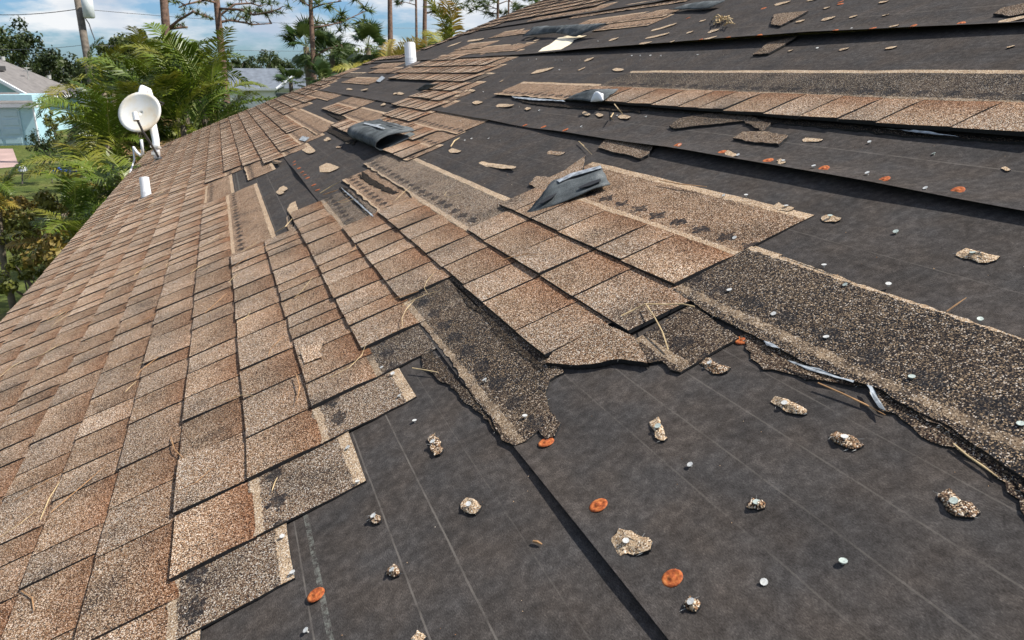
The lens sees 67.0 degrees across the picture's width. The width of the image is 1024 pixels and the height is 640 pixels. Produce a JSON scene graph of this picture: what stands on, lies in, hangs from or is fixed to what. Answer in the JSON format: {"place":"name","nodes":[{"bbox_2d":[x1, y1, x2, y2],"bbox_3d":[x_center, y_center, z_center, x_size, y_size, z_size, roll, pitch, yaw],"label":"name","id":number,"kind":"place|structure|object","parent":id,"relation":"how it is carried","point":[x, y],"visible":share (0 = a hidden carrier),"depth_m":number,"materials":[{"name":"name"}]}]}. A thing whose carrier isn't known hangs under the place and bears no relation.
{"place":"outdoors","nodes":[
{"label":"outdoors","id":0,"kind":"place"},
{"bbox_2d":[0,149,17,167],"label":"driveway","id":1,"kind":"structure","parent":0,"point":[8,158],"depth_m":39.20,"materials":[{"name":"pink concrete"}]},
{"bbox_2d":[0,45,80,49],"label":"power line","id":2,"kind":"object","parent":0,"point":[41,48],"visible":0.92,"depth_m":42.00,"materials":[{"name":"grey metal"}]},
{"bbox_2d":[0,57,84,145],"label":"neighbour house","id":3,"kind":"structure","parent":0,"point":[19,87],"depth_m":46.64,"materials":[{"name":"teal paint"}]},
{"bbox_2d":[0,108,24,145],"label":"garage door","id":4,"kind":"structure","parent":3,"relation":"in","point":[11,130],"depth_m":45.92,"materials":[{"name":"teal paint"}]},
{"bbox_2d":[0,85,222,320],"bbox_3d":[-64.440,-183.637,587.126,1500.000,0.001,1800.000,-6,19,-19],"label":"ground","id":5,"kind":"structure","parent":0,"point":[28,189],"depth_m":30.25,"materials":[{"name":"green plant"}]},
{"bbox_2d":[0,161,24,308],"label":"palm tree","id":6,"kind":"object","parent":5,"relation":"on","point":[4,187],"visible":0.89,"depth_m":12.09,"materials":[{"name":"green plant"}]},
{"bbox_2d":[0,24,44,76],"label":"tree","id":7,"kind":"object","parent":5,"relation":"on","point":[3,53],"visible":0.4,"depth_m":62.19,"materials":[{"name":"green plant"}]},
{"bbox_2d":[0,15,45,67],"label":"tree","id":8,"kind":"object","parent":5,"relation":"on","point":[31,40],"visible":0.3,"depth_m":65.36,"materials":[{"name":"green plant"}]},
{"bbox_2d":[18,166,27,183],"bbox_3d":[-19.235,-5.727,30.449,0.314,0.707,0.318,16,24,41],"label":"mailbox","id":9,"kind":"object","parent":5,"relation":"on","point":[20,170],"visible":0.46,"depth_m":30.35,"materials":[{"name":"white metal"}]},
{"bbox_2d":[0,249,49,296],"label":"shrub","id":10,"kind":"object","parent":5,"relation":"on","point":[16,265],"visible":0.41,"depth_m":9.69,"materials":[{"name":"green plant"}]},
{"bbox_2d":[1,192,57,247],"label":"shrub","id":11,"kind":"object","parent":5,"relation":"on","point":[22,201],"visible":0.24,"depth_m":12.85,"materials":[{"name":"green plant"}]},
{"bbox_2d":[0,213,59,290],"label":"shrub","id":12,"kind":"object","parent":5,"relation":"on","point":[12,226],"visible":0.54,"depth_m":12.24,"materials":[{"name":"green plant"}]},
{"bbox_2d":[0,44,78,84],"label":"tree","id":13,"kind":"object","parent":5,"relation":"on","point":[47,64],"visible":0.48,"depth_m":63.34,"materials":[{"name":"green plant"}]},
{"bbox_2d":[25,128,60,183],"bbox_3d":[-18.129,-6.393,30.149,1.228,2.145,1.520,-6,19,-19],"label":"shrub","id":14,"kind":"object","parent":5,"relation":"on","point":[41,144],"visible":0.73,"depth_m":29.77,"materials":[{"name":"green plant"}]},
{"bbox_2d":[19,227,68,270],"bbox_3d":[-5.028,0.090,9.305,1.269,2.558,0.993,-6,19,-19],"label":"shrub","id":15,"kind":"object","parent":5,"relation":"on","point":[54,241],"visible":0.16,"depth_m":8.74,"materials":[{"name":"yellow plant"}]},
{"bbox_2d":[15,187,81,242],"bbox_3d":[-6.888,-0.855,12.209,1.169,2.581,1.066,4,18,13],"label":"shrub","id":16,"kind":"object","parent":5,"relation":"on","point":[45,201],"visible":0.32,"depth_m":11.62,"materials":[{"name":"green plant"}]},
{"bbox_2d":[4,183,95,255],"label":"palm tree","id":17,"kind":"object","parent":5,"relation":"on","point":[28,241],"visible":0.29,"depth_m":10.46,"materials":[{"name":"green plant"}]},
{"bbox_2d":[42,110,62,167],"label":"shrub","id":18,"kind":"object","parent":5,"relation":"on","point":[53,126],"visible":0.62,"depth_m":32.84,"materials":[{"name":"green plant"}]},
{"bbox_2d":[46,130,86,165],"bbox_3d":[-16.094,-5.802,28.228,1.576,2.200,1.252,3,18,9],"label":"shrub","id":19,"kind":"object","parent":5,"relation":"on","point":[50,143],"visible":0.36,"depth_m":27.88,"materials":[{"name":"green plant"}]},
{"bbox_2d":[25,175,116,265],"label":"palm tree","id":20,"kind":"object","parent":5,"relation":"on","point":[86,209],"visible":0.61,"depth_m":9.12,"materials":[{"name":"green plant"}]},
{"bbox_2d":[18,141,127,244],"bbox_3d":[-5.802,-0.828,10.993,1.685,3.296,1.927,-6,19,-19],"label":"palm tree","id":21,"kind":"object","parent":5,"relation":"on","point":[48,174],"visible":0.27,"depth_m":10.51,"materials":[{"name":"green plant"}]},
{"bbox_2d":[51,60,94,85],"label":"tree","id":22,"kind":"object","parent":5,"relation":"on","point":[58,64],"visible":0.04,"depth_m":69.95,"materials":[{"name":"green plant"}]},
{"bbox_2d":[18,80,151,203],"bbox_3d":[-6.287,-1.623,12.146,1.915,4.100,2.052,-12,21,-33],"label":"palm tree","id":23,"kind":"object","parent":5,"relation":"on","point":[57,100],"visible":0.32,"depth_m":11.44,"materials":[{"name":"green plant"}]},
{"bbox_2d":[65,185,105,221],"bbox_3d":[-5.324,-0.523,10.770,1.288,2.833,1.374,-6,19,-19],"label":"shrub","id":24,"kind":"object","parent":5,"relation":"on","point":[70,214],"visible":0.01,"depth_m":10.26,"materials":[{"name":"green plant"}]},
{"bbox_2d":[74,0,99,110],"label":"utility pole","id":25,"kind":"object","parent":5,"relation":"on","point":[84,9],"visible":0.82,"depth_m":35.85,"materials":[{"name":"grey wood"}]},
{"bbox_2d":[0,9,75,14],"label":"power line","id":26,"kind":"object","parent":25,"relation":"attached to","point":[36,13],"visible":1,"depth_m":37.46,"materials":[{"name":"grey metal"}]},
{"bbox_2d":[96,45,255,50],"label":"power line","id":27,"kind":"object","parent":25,"relation":"attached to","point":[200,49],"visible":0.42,"depth_m":49.40,"materials":[{"name":"grey metal"}]},
{"bbox_2d":[95,10,296,23],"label":"power line","id":28,"kind":"object","parent":25,"relation":"attached to","point":[171,16],"visible":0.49,"depth_m":40.47,"materials":[{"name":"grey metal"}]},
{"bbox_2d":[10,92,165,186],"bbox_3d":[-6.100,-1.458,11.862,2.132,3.958,1.909,10,20,29],"label":"palm tree","id":29,"kind":"object","parent":5,"relation":"on","point":[91,122],"visible":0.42,"depth_m":11.20,"materials":[{"name":"green plant"}]},
{"bbox_2d":[71,52,111,86],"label":"tree","id":30,"kind":"object","parent":5,"relation":"on","point":[79,70],"visible":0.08,"depth_m":60.48,"materials":[{"name":"green plant"}]},
{"bbox_2d":[55,154,140,206],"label":"palm tree","id":31,"kind":"object","parent":5,"relation":"on","point":[110,176],"visible":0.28,"depth_m":9.52,"materials":[{"name":"green plant"}]},
{"bbox_2d":[31,36,166,162],"bbox_3d":[-6.858,-2.555,13.902,2.508,4.805,2.203,-6,19,-19],"label":"palm tree","id":32,"kind":"object","parent":5,"relation":"on","point":[109,86],"visible":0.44,"depth_m":13.36,"materials":[{"name":"green plant"}]},
{"bbox_2d":[65,26,171,125],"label":"palm tree","id":33,"kind":"object","parent":5,"relation":"on","point":[127,39],"visible":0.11,"depth_m":15.00,"materials":[{"name":"green plant"}]},
{"bbox_2d":[95,32,156,76],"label":"tree","id":34,"kind":"object","parent":5,"relation":"on","point":[114,40],"visible":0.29,"depth_m":59.11,"materials":[{"name":"green plant"}]},
{"bbox_2d":[66,56,186,183],"bbox_3d":[-6.055,-2.030,12.810,2.238,4.467,2.186,-6,19,-19],"label":"palm tree","id":35,"kind":"object","parent":5,"relation":"on","point":[134,84],"visible":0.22,"depth_m":12.32,"materials":[{"name":"green plant"}]},
{"bbox_2d":[120,28,160,66],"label":"tree","id":36,"kind":"object","parent":5,"relation":"on","point":[144,31],"visible":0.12,"depth_m":63.23,"materials":[{"name":"green plant"}]},
{"bbox_2d":[109,37,248,133],"bbox_3d":[-5.936,-2.747,14.452,2.197,4.835,2.758,3,18,9],"label":"palm tree","id":37,"kind":"object","parent":5,"relation":"on","point":[157,60],"visible":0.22,"depth_m":13.84,"materials":[{"name":"green plant"}]},
{"bbox_2d":[113,70,247,162],"bbox_3d":[-5.443,-2.019,13.100,2.223,4.276,2.052,-6,19,-19],"label":"palm tree","id":38,"kind":"object","parent":5,"relation":"on","point":[183,127],"visible":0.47,"depth_m":12.41,"materials":[{"name":"green plant"}]},
{"bbox_2d":[168,111,197,135],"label":"shrub","id":39,"kind":"object","parent":5,"relation":"on","point":[191,121],"visible":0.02,"depth_m":16.08,"materials":[{"name":"green plant"}]},
{"bbox_2d":[160,0,213,43],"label":"pine tree","id":40,"kind":"object","parent":5,"relation":"on","point":[164,12],"visible":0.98,"depth_m":21.90,"materials":[{"name":"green plant"}]},
{"bbox_2d":[56,56,336,80],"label":"woodland","id":41,"kind":"object","parent":5,"relation":"on","point":[62,62],"depth_m":177.16,"materials":[{"name":"green plant"}]},
{"bbox_2d":[119,22,276,128],"bbox_3d":[-5.148,-2.555,13.552,2.599,5.023,1.992,-15,23,-39],"label":"palm tree","id":42,"kind":"object","parent":5,"relation":"on","point":[196,76],"visible":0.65,"depth_m":12.70,"materials":[{"name":"green plant"}]},
{"bbox_2d":[182,45,217,112],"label":"tree","id":43,"kind":"object","parent":5,"relation":"on","point":[203,57],"visible":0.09,"depth_m":74.74,"materials":[{"name":"green plant"}]},
{"bbox_2d":[194,108,233,128],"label":"shrub","id":44,"kind":"object","parent":5,"relation":"on","point":[208,120],"visible":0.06,"depth_m":14.58,"materials":[{"name":"green plant"}]},
{"bbox_2d":[168,0,292,112],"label":"pine tree","id":45,"kind":"object","parent":5,"relation":"on","point":[246,16],"visible":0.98,"depth_m":23.91,"materials":[{"name":"green plant"}]},
{"bbox_2d":[207,90,260,121],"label":"palm tree","id":46,"kind":"object","parent":5,"relation":"on","point":[238,99],"visible":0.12,"depth_m":13.89,"materials":[{"name":"green plant"}]},
{"bbox_2d":[219,58,255,77],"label":"tree","id":47,"kind":"object","parent":5,"relation":"on","point":[244,64],"visible":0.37,"depth_m":109.31,"materials":[{"name":"green plant"}]},
{"bbox_2d":[247,49,289,67],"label":"tree","id":48,"kind":"object","parent":5,"relation":"on","point":[266,59],"visible":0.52,"depth_m":107.38,"materials":[{"name":"green plant"}]},
{"bbox_2d":[269,61,293,67],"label":"tree","id":49,"kind":"object","parent":5,"relation":"on","point":[288,64],"visible":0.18,"depth_m":106.49,"materials":[{"name":"green plant"}]},
{"bbox_2d":[271,65,306,94],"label":"fan palm","id":50,"kind":"object","parent":5,"relation":"on","point":[294,73],"visible":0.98,"depth_m":25.91,"materials":[{"name":"green plant"}]},
{"bbox_2d":[277,12,329,85],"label":"fan palm","id":51,"kind":"object","parent":5,"relation":"on","point":[300,30],"visible":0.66,"depth_m":32.59,"materials":[{"name":"green plant"}]},
{"bbox_2d":[300,56,337,84],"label":"fan palm","id":52,"kind":"object","parent":5,"relation":"on","point":[319,65],"visible":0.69,"depth_m":25.84,"materials":[{"name":"green plant"}]},
{"bbox_2d":[304,29,356,73],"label":"fan palm","id":53,"kind":"object","parent":5,"relation":"on","point":[321,37],"visible":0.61,"depth_m":31.71,"materials":[{"name":"green plant"}]},
{"bbox_2d":[284,0,376,79],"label":"pine tree","id":54,"kind":"object","parent":5,"relation":"on","point":[341,17],"visible":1,"depth_m":30.04,"materials":[{"name":"green plant"}]},
{"bbox_2d":[317,45,360,80],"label":"tree","id":55,"kind":"object","parent":5,"relation":"on","point":[344,58],"visible":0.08,"depth_m":59.28,"materials":[{"name":"green plant"}]},
{"bbox_2d":[339,44,377,71],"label":"tree","id":56,"kind":"object","parent":5,"relation":"on","point":[359,50],"visible":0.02,"depth_m":61.37,"materials":[{"name":"green plant"}]},
{"bbox_2d":[346,17,387,63],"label":"fan palm","id":57,"kind":"object","parent":5,"relation":"on","point":[372,30],"visible":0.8,"depth_m":35.63,"materials":[{"name":"green plant"}]},
{"bbox_2d":[332,36,427,71],"bbox_3d":[-2.901,-3.785,17.495,2.104,4.963,1.832,-3,18,-10],"label":"bush","id":58,"kind":"object","parent":5,"relation":"on","point":[386,52],"visible":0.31,"depth_m":16.56,"materials":[{"name":"green plant"}]},
{"bbox_2d":[388,0,392,55],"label":"pine tree","id":59,"kind":"object","parent":5,"relation":"on","point":[390,27],"visible":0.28,"depth_m":33.91,"materials":[{"name":"brown plant"}]},
{"bbox_2d":[393,0,417,46],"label":"pine tree","id":60,"kind":"object","parent":5,"relation":"on","point":[397,2],"visible":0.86,"depth_m":43.95,"materials":[{"name":"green plant"}]},
{"bbox_2d":[416,42,432,49],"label":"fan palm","id":61,"kind":"object","parent":5,"relation":"on","point":[424,45],"visible":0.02,"depth_m":37.59,"materials":[{"name":"green plant"}]},
{"bbox_2d":[422,0,445,45],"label":"pine tree","id":62,"kind":"object","parent":5,"relation":"on","point":[425,13],"visible":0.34,"depth_m":37.95,"materials":[{"name":"green plant"}]},
{"bbox_2d":[419,0,466,43],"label":"palm tree","id":63,"kind":"object","parent":5,"relation":"on","point":[450,28],"visible":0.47,"depth_m":19.40,"materials":[{"name":"green plant"}]},
{"bbox_2d":[459,0,519,19],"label":"pine tree","id":64,"kind":"object","parent":5,"relation":"on","point":[487,8],"visible":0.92,"depth_m":40.21,"materials":[{"name":"green plant"}]},
{"bbox_2d":[499,0,520,15],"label":"pine tree","id":65,"kind":"object","parent":5,"relation":"on","point":[505,11],"visible":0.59,"depth_m":46.39,"materials":[{"name":"green plant"}]},
{"bbox_2d":[510,0,540,12],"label":"fan palm","id":66,"kind":"object","parent":5,"relation":"on","point":[520,7],"visible":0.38,"depth_m":29.86,"materials":[{"name":"green plant"}]},
{"bbox_2d":[0,0,533,67],"label":"sky","id":67,"kind":"structure","parent":0,"point":[58,29],"materials":[{"name":"white"}]},
{"bbox_2d":[218,68,317,110],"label":"grey roofed house","id":68,"kind":"structure","parent":0,"point":[262,75],"depth_m":84.55,"materials":[{"name":"white paint"}]},
{"bbox_2d":[275,92,288,97],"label":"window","id":69,"kind":"structure","parent":68,"relation":"in","point":[277,94],"depth_m":84.46,"materials":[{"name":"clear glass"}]},
{"bbox_2d":[0,0,1023,639],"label":"house","id":70,"kind":"structure","parent":0,"point":[848,220],"depth_m":1.48,"materials":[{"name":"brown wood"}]},
{"bbox_2d":[21,590,33,608],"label":"pine needle","id":71,"kind":"object","parent":70,"relation":"on","point":[29,596],"visible":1,"depth_m":1.31,"materials":[{"name":"beige plant"}]},
{"bbox_2d":[12,469,67,501],"bbox_3d":[-1.049,0.368,1.722,0.116,0.046,0.003,-11,21,-32],"label":"pine needle","id":72,"kind":"object","parent":70,"relation":"on","point":[37,486],"visible":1,"depth_m":1.72,"materials":[{"name":"beige plant"}]},
{"bbox_2d":[40,481,59,519],"bbox_3d":[-0.983,0.380,1.647,0.005,0.006,0.168,-5,18,-15],"label":"pine needle","id":73,"kind":"object","parent":70,"relation":"on","point":[48,501],"visible":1,"depth_m":1.63,"materials":[{"name":"plant"}]},
{"bbox_2d":[50,464,106,512],"bbox_3d":[-0.912,0.353,1.630,0.003,0.041,0.141,8,19,22],"label":"pine needle","id":74,"kind":"object","parent":70,"relation":"on","point":[76,490],"visible":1,"depth_m":1.62,"materials":[{"name":"beige plant"}]},
{"bbox_2d":[118,85,164,171],"bbox_3d":[-4.385,-2.243,9.204,0.530,1.051,0.839,-6,19,-19],"label":"satellite dish","id":75,"kind":"object","parent":70,"relation":"attached to","point":[139,110],"visible":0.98,"depth_m":9.22,"materials":[{"name":"paint"}]},
{"bbox_2d":[139,177,151,198],"bbox_3d":[-2.919,-1.041,6.160,0.130,0.198,0.162,-6,19,-19],"label":"vent pipe","id":76,"kind":"object","parent":70,"relation":"on","point":[145,189],"visible":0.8,"depth_m":6.14,"materials":[{"name":"white paint"}]},
{"bbox_2d":[165,468,211,493],"bbox_3d":[-0.613,0.309,1.464,0.088,0.038,0.022,-6,19,-19],"label":"pine needle","id":77,"kind":"object","parent":70,"relation":"on","point":[191,484],"visible":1,"depth_m":1.46,"materials":[{"name":"beige plant"}]},
{"bbox_2d":[329,345,365,377],"bbox_3d":[-0.350,0.092,1.698,0.026,0.037,0.122,10,20,29],"label":"pine needle","id":78,"kind":"object","parent":70,"relation":"on","point":[351,365],"visible":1,"depth_m":1.68,"materials":[{"name":"plant"}]},
{"bbox_2d":[402,42,418,68],"bbox_3d":[-1.057,-2.755,8.064,0.204,0.277,0.239,-6,19,-19],"label":"vent pipe","id":79,"kind":"object","parent":70,"relation":"on","point":[410,54],"visible":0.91,"depth_m":8.03,"materials":[{"name":"white paint"}]},
{"bbox_2d":[621,303,694,349],"bbox_3d":[0.273,-0.001,1.360,0.099,0.044,0.175,-6,19,-19],"label":"pine twig","id":80,"kind":"object","parent":70,"relation":"on","point":[646,304],"visible":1,"depth_m":1.39,"materials":[{"name":"plant"}]},
{"bbox_2d":[659,180,706,186],"bbox_3d":[0.425,-0.342,1.940,0.007,0.009,0.189,-8,20,-24],"label":"pine needle","id":81,"kind":"object","parent":70,"relation":"on","point":[680,183],"visible":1,"depth_m":1.94,"materials":[{"name":"beige plant"}]},
{"bbox_2d":[712,14,734,25],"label":"straw tuft","id":82,"kind":"object","parent":70,"relation":"on","point":[723,19],"visible":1,"depth_m":3.70,"materials":[{"name":"beige plant"}]},
{"bbox_2d":[818,382,884,414],"bbox_3d":[0.445,0.102,1.015,0.003,0.004,0.110,-8,20,-24],"label":"pine twig","id":83,"kind":"object","parent":70,"relation":"on","point":[863,403],"visible":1,"depth_m":1.01,"materials":[{"name":"brown plant"}]},
{"bbox_2d":[946,297,966,311],"bbox_3d":[0.632,-0.022,1.099,0.033,0.019,0.002,-6,19,-19],"label":"pine needle","id":84,"kind":"object","parent":70,"relation":"on","point":[955,305],"visible":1,"depth_m":1.10,"materials":[{"name":"beige plant"}]},
{"bbox_2d":[953,443,998,477],"bbox_3d":[0.510,0.154,0.851,0.003,0.007,0.068,-3,18,-10],"label":"pine needle","id":85,"kind":"object","parent":70,"relation":"on","point":[971,458],"visible":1,"depth_m":0.85,"materials":[{"name":"plant"}]}
]}

